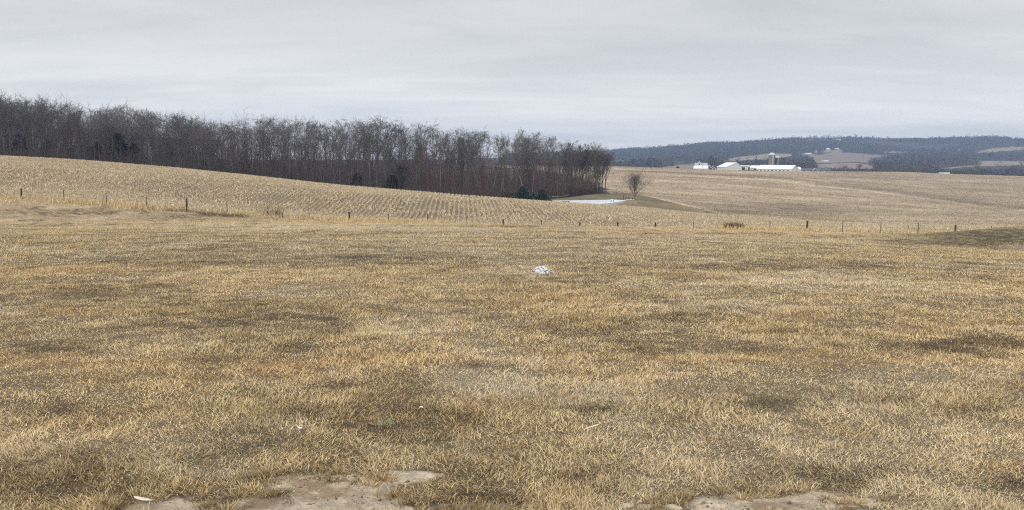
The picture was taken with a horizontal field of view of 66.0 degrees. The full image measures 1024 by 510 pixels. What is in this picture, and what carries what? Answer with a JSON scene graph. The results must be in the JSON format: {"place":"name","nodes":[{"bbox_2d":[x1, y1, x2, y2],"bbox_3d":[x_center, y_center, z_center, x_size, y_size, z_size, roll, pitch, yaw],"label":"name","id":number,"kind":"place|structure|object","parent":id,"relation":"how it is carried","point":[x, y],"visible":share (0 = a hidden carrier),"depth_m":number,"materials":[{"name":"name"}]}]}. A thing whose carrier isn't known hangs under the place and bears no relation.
{"place":"outdoors","nodes":[
{"label":"outdoors","id":0,"kind":"place"},
{"bbox_2d":[275,163,610,198],"bbox_3d":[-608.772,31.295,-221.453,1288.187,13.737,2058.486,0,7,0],"label":"woodland floor","id":1,"kind":"structure","parent":0,"point":[607,192],"depth_m":387.43,"materials":[{"name":"brown plant"}]},
{"bbox_2d":[0,110,25,149],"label":"bare tree","id":2,"kind":"object","parent":1,"relation":"on","point":[17,123],"visible":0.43,"depth_m":219.52,"materials":[{"name":"grey plant"}]},
{"bbox_2d":[6,134,33,155],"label":"cedar tree","id":3,"kind":"object","parent":1,"relation":"on","point":[19,141],"visible":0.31,"depth_m":217.87,"materials":[{"name":"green plant"}]},
{"bbox_2d":[0,92,40,154],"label":"bare tree","id":4,"kind":"object","parent":1,"relation":"on","point":[8,111],"visible":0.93,"depth_m":213.11,"materials":[{"name":"grey plant"}]},
{"bbox_2d":[6,98,49,140],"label":"bare tree","id":5,"kind":"object","parent":1,"relation":"on","point":[25,113],"visible":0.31,"depth_m":231.13,"materials":[{"name":"grey plant"}]},
{"bbox_2d":[32,103,52,141],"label":"bare tree","id":6,"kind":"object","parent":1,"relation":"on","point":[38,110],"visible":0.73,"depth_m":217.31,"materials":[{"name":"grey plant"}]},
{"bbox_2d":[43,113,81,151],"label":"bare tree","id":7,"kind":"object","parent":1,"relation":"on","point":[61,125],"visible":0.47,"depth_m":220.02,"materials":[{"name":"grey plant"}]},
{"bbox_2d":[44,98,89,137],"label":"bare tree","id":8,"kind":"object","parent":1,"relation":"on","point":[64,111],"visible":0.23,"depth_m":255.26,"materials":[{"name":"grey plant"}]},
{"bbox_2d":[63,117,90,159],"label":"bare tree","id":9,"kind":"object","parent":1,"relation":"on","point":[84,128],"visible":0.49,"depth_m":223.63,"materials":[{"name":"grey plant"}]},
{"bbox_2d":[81,114,108,150],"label":"bare tree","id":10,"kind":"object","parent":1,"relation":"on","point":[98,132],"visible":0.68,"depth_m":221.57,"materials":[{"name":"grey plant"}]},
{"bbox_2d":[86,142,106,161],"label":"cedar tree","id":11,"kind":"object","parent":1,"relation":"on","point":[96,147],"visible":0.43,"depth_m":216.30,"materials":[{"name":"green plant"}]},
{"bbox_2d":[87,108,117,147],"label":"bare tree","id":12,"kind":"object","parent":1,"relation":"on","point":[104,119],"visible":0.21,"depth_m":241.29,"materials":[{"name":"grey plant"}]},
{"bbox_2d":[95,121,124,147],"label":"bare tree","id":13,"kind":"object","parent":1,"relation":"on","point":[108,133],"visible":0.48,"depth_m":220.71,"materials":[{"name":"grey plant"}]},
{"bbox_2d":[102,112,119,147],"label":"bare tree","id":14,"kind":"object","parent":1,"relation":"on","point":[108,124],"visible":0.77,"depth_m":219.78,"materials":[{"name":"grey plant"}]},
{"bbox_2d":[105,132,132,161],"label":"cedar tree","id":15,"kind":"object","parent":1,"relation":"on","point":[117,138],"visible":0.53,"depth_m":212.97,"materials":[{"name":"green plant"}]},
{"bbox_2d":[102,104,137,138],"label":"bare tree","id":16,"kind":"object","parent":1,"relation":"on","point":[117,114],"visible":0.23,"depth_m":256.21,"materials":[{"name":"grey plant"}]},
{"bbox_2d":[94,102,152,150],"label":"bare tree","id":17,"kind":"object","parent":1,"relation":"on","point":[123,112],"visible":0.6,"depth_m":235.10,"materials":[{"name":"grey plant"}]},
{"bbox_2d":[123,127,149,146],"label":"bare tree","id":18,"kind":"object","parent":1,"relation":"on","point":[137,133],"visible":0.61,"depth_m":224.48,"materials":[{"name":"grey plant"}]},
{"bbox_2d":[129,143,143,163],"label":"cedar tree","id":19,"kind":"object","parent":1,"relation":"on","point":[133,147],"visible":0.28,"depth_m":218.38,"materials":[{"name":"green plant"}]},
{"bbox_2d":[138,115,152,159],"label":"bare tree","id":20,"kind":"object","parent":1,"relation":"on","point":[142,126],"visible":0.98,"depth_m":216.94,"materials":[{"name":"grey plant"}]},
{"bbox_2d":[142,108,161,157],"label":"bare tree","id":21,"kind":"object","parent":1,"relation":"on","point":[147,119],"visible":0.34,"depth_m":239.56,"materials":[{"name":"grey plant"}]},
{"bbox_2d":[153,133,180,158],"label":"bare tree","id":22,"kind":"object","parent":1,"relation":"on","point":[167,145],"visible":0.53,"depth_m":218.91,"materials":[{"name":"grey plant"}]},
{"bbox_2d":[159,111,193,142],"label":"bare tree","id":23,"kind":"object","parent":1,"relation":"on","point":[176,117],"visible":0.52,"depth_m":250.26,"materials":[{"name":"grey plant"}]},
{"bbox_2d":[184,126,228,162],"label":"bare tree","id":24,"kind":"object","parent":1,"relation":"on","point":[202,129],"visible":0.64,"depth_m":222.34,"materials":[{"name":"grey plant"}]},
{"bbox_2d":[192,119,225,157],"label":"bare tree","id":25,"kind":"object","parent":1,"relation":"on","point":[208,129],"visible":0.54,"depth_m":238.03,"materials":[{"name":"grey plant"}]},
{"bbox_2d":[213,123,244,147],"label":"bare tree","id":26,"kind":"object","parent":1,"relation":"on","point":[236,128],"visible":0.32,"depth_m":255.40,"materials":[{"name":"grey plant"}]},
{"bbox_2d":[220,113,253,154],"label":"bare tree","id":27,"kind":"object","parent":1,"relation":"on","point":[235,130],"visible":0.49,"depth_m":237.36,"materials":[{"name":"grey plant"}]},
{"bbox_2d":[245,123,275,167],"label":"bare tree","id":28,"kind":"object","parent":1,"relation":"on","point":[260,137],"visible":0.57,"depth_m":234.31,"materials":[{"name":"grey plant"}]},
{"bbox_2d":[243,114,278,161],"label":"bare tree","id":29,"kind":"object","parent":1,"relation":"on","point":[265,130],"visible":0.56,"depth_m":235.33,"materials":[{"name":"grey plant"}]},
{"bbox_2d":[251,114,287,160],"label":"bare tree","id":30,"kind":"object","parent":1,"relation":"on","point":[268,128],"visible":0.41,"depth_m":268.68,"materials":[{"name":"grey plant"}]},
{"bbox_2d":[270,120,292,158],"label":"bare tree","id":31,"kind":"object","parent":1,"relation":"on","point":[282,135],"visible":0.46,"depth_m":223.53,"materials":[{"name":"grey plant"}]},
{"bbox_2d":[263,121,302,167],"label":"bare tree","id":32,"kind":"object","parent":1,"relation":"on","point":[281,132],"visible":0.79,"depth_m":216.54,"materials":[{"name":"grey plant"}]},
{"bbox_2d":[285,118,305,162],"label":"bare tree","id":33,"kind":"object","parent":1,"relation":"on","point":[295,131],"visible":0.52,"depth_m":254.78,"materials":[{"name":"grey plant"}]},
{"bbox_2d":[280,117,319,171],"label":"bare tree","id":34,"kind":"object","parent":1,"relation":"on","point":[299,134],"visible":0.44,"depth_m":248.56,"materials":[{"name":"grey plant"}]},
{"bbox_2d":[0,89,601,198],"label":"bare trees","id":35,"kind":"object","parent":1,"relation":"on","point":[429,182],"visible":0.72,"depth_m":216.26,"materials":[{"name":"brown plant"}]},
{"bbox_2d":[279,123,325,180],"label":"bare tree","id":36,"kind":"object","parent":1,"relation":"on","point":[305,141],"visible":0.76,"depth_m":219.39,"materials":[{"name":"grey plant"}]},
{"bbox_2d":[286,141,323,177],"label":"bare tree","id":37,"kind":"object","parent":1,"relation":"on","point":[307,153],"visible":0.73,"depth_m":218.42,"materials":[{"name":"grey plant"}]},
{"bbox_2d":[308,120,339,176],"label":"bare tree","id":38,"kind":"object","parent":1,"relation":"on","point":[325,138],"visible":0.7,"depth_m":232.64,"materials":[{"name":"grey plant"}]},
{"bbox_2d":[322,123,345,183],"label":"bare tree","id":39,"kind":"object","parent":1,"relation":"on","point":[335,139],"visible":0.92,"depth_m":225.00,"materials":[{"name":"grey plant"}]},
{"bbox_2d":[330,120,352,160],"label":"bare tree","id":40,"kind":"object","parent":1,"relation":"on","point":[335,131],"visible":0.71,"depth_m":249.09,"materials":[{"name":"grey plant"}]},
{"bbox_2d":[328,119,358,169],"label":"bare tree","id":41,"kind":"object","parent":1,"relation":"on","point":[346,138],"visible":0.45,"depth_m":262.69,"materials":[{"name":"grey plant"}]},
{"bbox_2d":[342,117,377,175],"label":"bare tree","id":42,"kind":"object","parent":1,"relation":"on","point":[354,126],"visible":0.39,"depth_m":251.60,"materials":[{"name":"grey plant"}]},
{"bbox_2d":[347,116,388,162],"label":"bare tree","id":43,"kind":"object","parent":1,"relation":"on","point":[372,143],"visible":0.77,"depth_m":221.22,"materials":[{"name":"grey plant"}]},
{"bbox_2d":[351,115,385,174],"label":"bare tree","id":44,"kind":"object","parent":1,"relation":"on","point":[373,125],"visible":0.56,"depth_m":252.81,"materials":[{"name":"grey plant"}]},
{"bbox_2d":[358,120,383,186],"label":"bare tree","id":45,"kind":"object","parent":1,"relation":"on","point":[368,142],"visible":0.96,"depth_m":218.29,"materials":[{"name":"grey plant"}]},
{"bbox_2d":[369,117,391,178],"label":"bare tree","id":46,"kind":"object","parent":1,"relation":"on","point":[381,122],"visible":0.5,"depth_m":262.57,"materials":[{"name":"grey plant"}]},
{"bbox_2d":[360,120,400,158],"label":"bare tree","id":47,"kind":"object","parent":1,"relation":"on","point":[385,132],"visible":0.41,"depth_m":262.27,"materials":[{"name":"grey plant"}]},
{"bbox_2d":[377,136,394,178],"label":"bare tree","id":48,"kind":"object","parent":1,"relation":"on","point":[383,148],"visible":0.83,"depth_m":224.74,"materials":[{"name":"grey plant"}]},
{"bbox_2d":[372,136,399,171],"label":"bare tree","id":49,"kind":"object","parent":1,"relation":"on","point":[389,151],"visible":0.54,"depth_m":252.11,"materials":[{"name":"grey plant"}]},
{"bbox_2d":[381,174,403,189],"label":"cedar tree","id":50,"kind":"object","parent":1,"relation":"on","point":[392,176],"visible":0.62,"depth_m":214.44,"materials":[{"name":"green plant"}]},
{"bbox_2d":[375,121,412,167],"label":"bare tree","id":51,"kind":"object","parent":1,"relation":"on","point":[390,133],"visible":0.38,"depth_m":270.75,"materials":[{"name":"grey plant"}]},
{"bbox_2d":[387,121,411,173],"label":"bare tree","id":52,"kind":"object","parent":1,"relation":"on","point":[401,131],"visible":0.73,"depth_m":252.71,"materials":[{"name":"grey plant"}]},
{"bbox_2d":[390,134,412,189],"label":"bare tree","id":53,"kind":"object","parent":1,"relation":"on","point":[404,142],"visible":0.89,"depth_m":216.69,"materials":[{"name":"grey plant"}]},
{"bbox_2d":[387,164,418,188],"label":"bare tree","id":54,"kind":"object","parent":1,"relation":"on","point":[400,171],"visible":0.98,"depth_m":211.26,"materials":[{"name":"grey plant"}]},
{"bbox_2d":[408,140,429,190],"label":"bare tree","id":55,"kind":"object","parent":1,"relation":"on","point":[418,149],"visible":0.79,"depth_m":227.70,"materials":[{"name":"grey plant"}]},
{"bbox_2d":[410,121,430,186],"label":"bare tree","id":56,"kind":"object","parent":1,"relation":"on","point":[415,132],"visible":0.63,"depth_m":257.16,"materials":[{"name":"grey plant"}]},
{"bbox_2d":[403,118,439,175],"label":"bare tree","id":57,"kind":"object","parent":1,"relation":"on","point":[423,141],"visible":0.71,"depth_m":240.01,"materials":[{"name":"grey plant"}]},
{"bbox_2d":[408,152,434,176],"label":"bare tree","id":58,"kind":"object","parent":1,"relation":"on","point":[429,156],"visible":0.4,"depth_m":246.21,"materials":[{"name":"grey plant"}]},
{"bbox_2d":[417,143,459,186],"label":"bare tree","id":59,"kind":"object","parent":1,"relation":"on","point":[423,154],"visible":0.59,"depth_m":226.98,"materials":[{"name":"grey plant"}]},
{"bbox_2d":[430,134,448,191],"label":"bare tree","id":60,"kind":"object","parent":1,"relation":"on","point":[442,145],"visible":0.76,"depth_m":223.85,"materials":[{"name":"grey plant"}]},
{"bbox_2d":[434,140,457,190],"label":"bare tree","id":61,"kind":"object","parent":1,"relation":"on","point":[447,161],"visible":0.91,"depth_m":215.09,"materials":[{"name":"grey plant"}]},
{"bbox_2d":[436,129,465,182],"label":"bare tree","id":62,"kind":"object","parent":1,"relation":"on","point":[458,132],"visible":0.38,"depth_m":247.98,"materials":[{"name":"grey plant"}]},
{"bbox_2d":[441,127,469,191],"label":"bare tree","id":63,"kind":"object","parent":1,"relation":"on","point":[452,147],"visible":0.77,"depth_m":230.80,"materials":[{"name":"grey plant"}]},
{"bbox_2d":[450,129,479,184],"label":"bare tree","id":64,"kind":"object","parent":1,"relation":"on","point":[456,146],"visible":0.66,"depth_m":235.23,"materials":[{"name":"grey plant"}]},
{"bbox_2d":[460,143,481,188],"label":"bare tree","id":65,"kind":"object","parent":1,"relation":"on","point":[469,158],"visible":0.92,"depth_m":221.87,"materials":[{"name":"grey plant"}]},
{"bbox_2d":[454,130,490,186],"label":"bare tree","id":66,"kind":"object","parent":1,"relation":"on","point":[472,148],"visible":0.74,"depth_m":234.19,"materials":[{"name":"grey plant"}]},
{"bbox_2d":[479,133,494,184],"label":"bare tree","id":67,"kind":"object","parent":1,"relation":"on","point":[489,140],"visible":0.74,"depth_m":251.51,"materials":[{"name":"grey plant"}]},
{"bbox_2d":[490,137,504,192],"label":"bare tree","id":68,"kind":"object","parent":1,"relation":"on","point":[497,157],"visible":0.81,"depth_m":224.36,"materials":[{"name":"grey plant"}]},
{"bbox_2d":[487,140,513,196],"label":"bare tree","id":69,"kind":"object","parent":1,"relation":"on","point":[501,147],"visible":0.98,"depth_m":222.14,"materials":[{"name":"grey plant"}]},
{"bbox_2d":[493,186,519,197],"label":"thicket","id":70,"kind":"object","parent":1,"relation":"on","point":[508,194],"visible":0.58,"depth_m":222.76,"materials":[{"name":"brown plant"}]},
{"bbox_2d":[503,138,523,189],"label":"bare tree","id":71,"kind":"object","parent":1,"relation":"on","point":[507,144],"visible":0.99,"depth_m":225.88,"materials":[{"name":"grey plant"}]},
{"bbox_2d":[502,136,539,187],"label":"bare tree","id":72,"kind":"object","parent":1,"relation":"on","point":[520,152],"visible":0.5,"depth_m":246.43,"materials":[{"name":"grey plant"}]},
{"bbox_2d":[507,129,539,190],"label":"bare tree","id":73,"kind":"object","parent":1,"relation":"on","point":[517,145],"visible":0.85,"depth_m":240.54,"materials":[{"name":"grey plant"}]},
{"bbox_2d":[518,151,544,183],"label":"bare tree","id":74,"kind":"object","parent":1,"relation":"on","point":[529,165],"visible":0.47,"depth_m":245.14,"materials":[{"name":"grey plant"}]},
{"bbox_2d":[524,137,543,192],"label":"bare tree","id":75,"kind":"object","parent":1,"relation":"on","point":[530,153],"visible":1,"depth_m":227.38,"materials":[{"name":"grey plant"}]},
{"bbox_2d":[528,144,555,184],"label":"bare tree","id":76,"kind":"object","parent":1,"relation":"on","point":[548,154],"visible":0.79,"depth_m":242.63,"materials":[{"name":"grey plant"}]},
{"bbox_2d":[555,142,574,187],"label":"bare tree","id":77,"kind":"object","parent":1,"relation":"on","point":[564,149],"visible":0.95,"depth_m":238.81,"materials":[{"name":"grey plant"}]},
{"bbox_2d":[550,146,580,185],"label":"bare tree","id":78,"kind":"object","parent":1,"relation":"on","point":[557,153],"visible":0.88,"depth_m":237.31,"materials":[{"name":"grey plant"}]},
{"bbox_2d":[556,179,593,196],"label":"thicket","id":79,"kind":"object","parent":1,"relation":"on","point":[575,192],"visible":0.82,"depth_m":231.26,"materials":[{"name":"brown plant"}]},
{"bbox_2d":[566,144,590,185],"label":"bare tree","id":80,"kind":"object","parent":1,"relation":"on","point":[575,162],"visible":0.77,"depth_m":236.62,"materials":[{"name":"grey plant"}]},
{"bbox_2d":[567,143,591,188],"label":"bare tree","id":81,"kind":"object","parent":1,"relation":"on","point":[579,160],"visible":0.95,"depth_m":233.77,"materials":[{"name":"grey plant"}]},
{"bbox_2d":[578,146,592,185],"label":"bare tree","id":82,"kind":"object","parent":1,"relation":"on","point":[587,156],"visible":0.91,"depth_m":234.95,"materials":[{"name":"grey plant"}]},
{"bbox_2d":[581,142,611,190],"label":"bare tree","id":83,"kind":"object","parent":1,"relation":"on","point":[595,150],"visible":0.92,"depth_m":233.98,"materials":[{"name":"grey plant"}]},
{"bbox_2d":[599,152,615,192],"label":"bare tree","id":84,"kind":"object","parent":1,"relation":"on","point":[608,157],"visible":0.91,"depth_m":237.28,"materials":[{"name":"grey plant"}]},
{"bbox_2d":[0,155,1009,233],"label":"stubble field","id":85,"kind":"structure","parent":0,"point":[438,203],"depth_m":124.79,"materials":[{"name":"beige plant"}]},
{"bbox_2d":[0,192,980,233],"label":"tall grass","id":86,"kind":"structure","parent":85,"relation":"on","point":[19,199],"depth_m":87.25,"materials":[{"name":"beige plant"}]},
{"bbox_2d":[0,200,1023,509],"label":"lawn","id":87,"kind":"structure","parent":0,"point":[312,494],"depth_m":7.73,"materials":[{"name":"plant"}]},
{"bbox_2d":[194,211,253,217],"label":"bramble heap","id":88,"kind":"object","parent":87,"relation":"on","point":[232,215],"visible":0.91,"depth_m":83.78,"materials":[{"name":"brown plant"}]},
{"bbox_2d":[433,504,453,509],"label":"earth clod","id":89,"kind":"object","parent":87,"relation":"on","point":[439,506],"visible":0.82,"depth_m":4.26,"materials":[{"name":"brown soil"}]},
{"bbox_2d":[32,459,881,509],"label":"soil crumbs","id":90,"kind":"object","parent":87,"relation":"on","point":[704,502],"visible":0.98,"depth_m":4.41,"materials":[{"name":"soil"}]},
{"bbox_2d":[487,503,513,509],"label":"earth clod","id":91,"kind":"object","parent":87,"relation":"on","point":[503,506],"visible":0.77,"depth_m":4.26,"materials":[{"name":"brown soil"}]},
{"bbox_2d":[20,188,991,232],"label":"wire fence","id":92,"kind":"object","parent":87,"relation":"on","point":[955,226],"visible":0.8,"depth_m":88.08,"materials":[{"name":"wood"}]},
{"bbox_2d":[532,266,554,273],"bbox_3d":[0.730,0.429,18.908,0.616,0.346,0.443,0,7,0],"label":"snow pile","id":93,"kind":"object","parent":87,"relation":"on","point":[541,269],"visible":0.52,"depth_m":18.77,"materials":[{"name":"white snow"}]},
{"bbox_2d":[0,0,1023,159],"label":"sky","id":94,"kind":"structure","parent":0,"point":[615,74],"materials":[{"name":"grey"}]},
{"bbox_2d":[557,199,633,204],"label":"frozen pond","id":95,"kind":"structure","parent":0,"point":[607,202],"depth_m":197.56,"materials":[{"name":"white ice"}]},
{"bbox_2d":[549,193,705,212],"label":"pond bank","id":96,"kind":"structure","parent":0,"point":[645,201],"depth_m":208.93,"materials":[{"name":"brown plant"}]},
{"bbox_2d":[511,185,534,199],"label":"blue spruce","id":97,"kind":"object","parent":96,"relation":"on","point":[523,193],"visible":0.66,"depth_m":195.18,"materials":[{"name":"green plant"}]},
{"bbox_2d":[532,188,552,200],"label":"blue spruce","id":98,"kind":"object","parent":96,"relation":"on","point":[540,196],"visible":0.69,"depth_m":195.95,"materials":[{"name":"green plant"}]},
{"bbox_2d":[621,168,653,199],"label":"young tree","id":99,"kind":"object","parent":96,"relation":"on","point":[636,178],"visible":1,"depth_m":208.10,"materials":[{"name":"brown plant"}]},
{"bbox_2d":[250,139,1023,171],"bbox_3d":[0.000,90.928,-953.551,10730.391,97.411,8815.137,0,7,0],"label":"hills","id":100,"kind":"structure","parent":0,"point":[835,158],"depth_m":1894.86,"materials":[{"name":"grey plant"}]},
{"bbox_2d":[503,134,1023,170],"bbox_3d":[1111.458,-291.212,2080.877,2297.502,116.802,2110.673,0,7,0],"label":"woods","id":101,"kind":"object","parent":100,"relation":"on","point":[708,155],"visible":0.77,"depth_m":2104.23,"materials":[{"name":"plant"}]},
{"bbox_2d":[818,167,1023,175],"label":"valley brush","id":102,"kind":"object","parent":100,"relation":"on","point":[1010,172],"visible":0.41,"depth_m":863.17,"materials":[{"name":"plant"}]},
{"bbox_2d":[494,165,1023,225],"bbox_3d":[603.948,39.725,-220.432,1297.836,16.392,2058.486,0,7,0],"label":"hillside field","id":103,"kind":"structure","parent":0,"point":[901,180],"depth_m":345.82,"materials":[{"name":"beige plant"}]},
{"bbox_2d":[717,162,741,169],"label":"machine shed","id":104,"kind":"structure","parent":103,"relation":"on","point":[731,166],"depth_m":756.82,"materials":[{"name":"white metal"}]},
{"bbox_2d":[757,165,797,170],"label":"long barn","id":105,"kind":"structure","parent":103,"relation":"on","point":[777,168],"depth_m":741.98,"materials":[{"name":"white metal"}]},
{"bbox_2d":[801,168,830,170],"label":"dark barn","id":106,"kind":"structure","parent":103,"relation":"on","point":[815,169],"depth_m":760.45,"materials":[{"name":"grey metal"}]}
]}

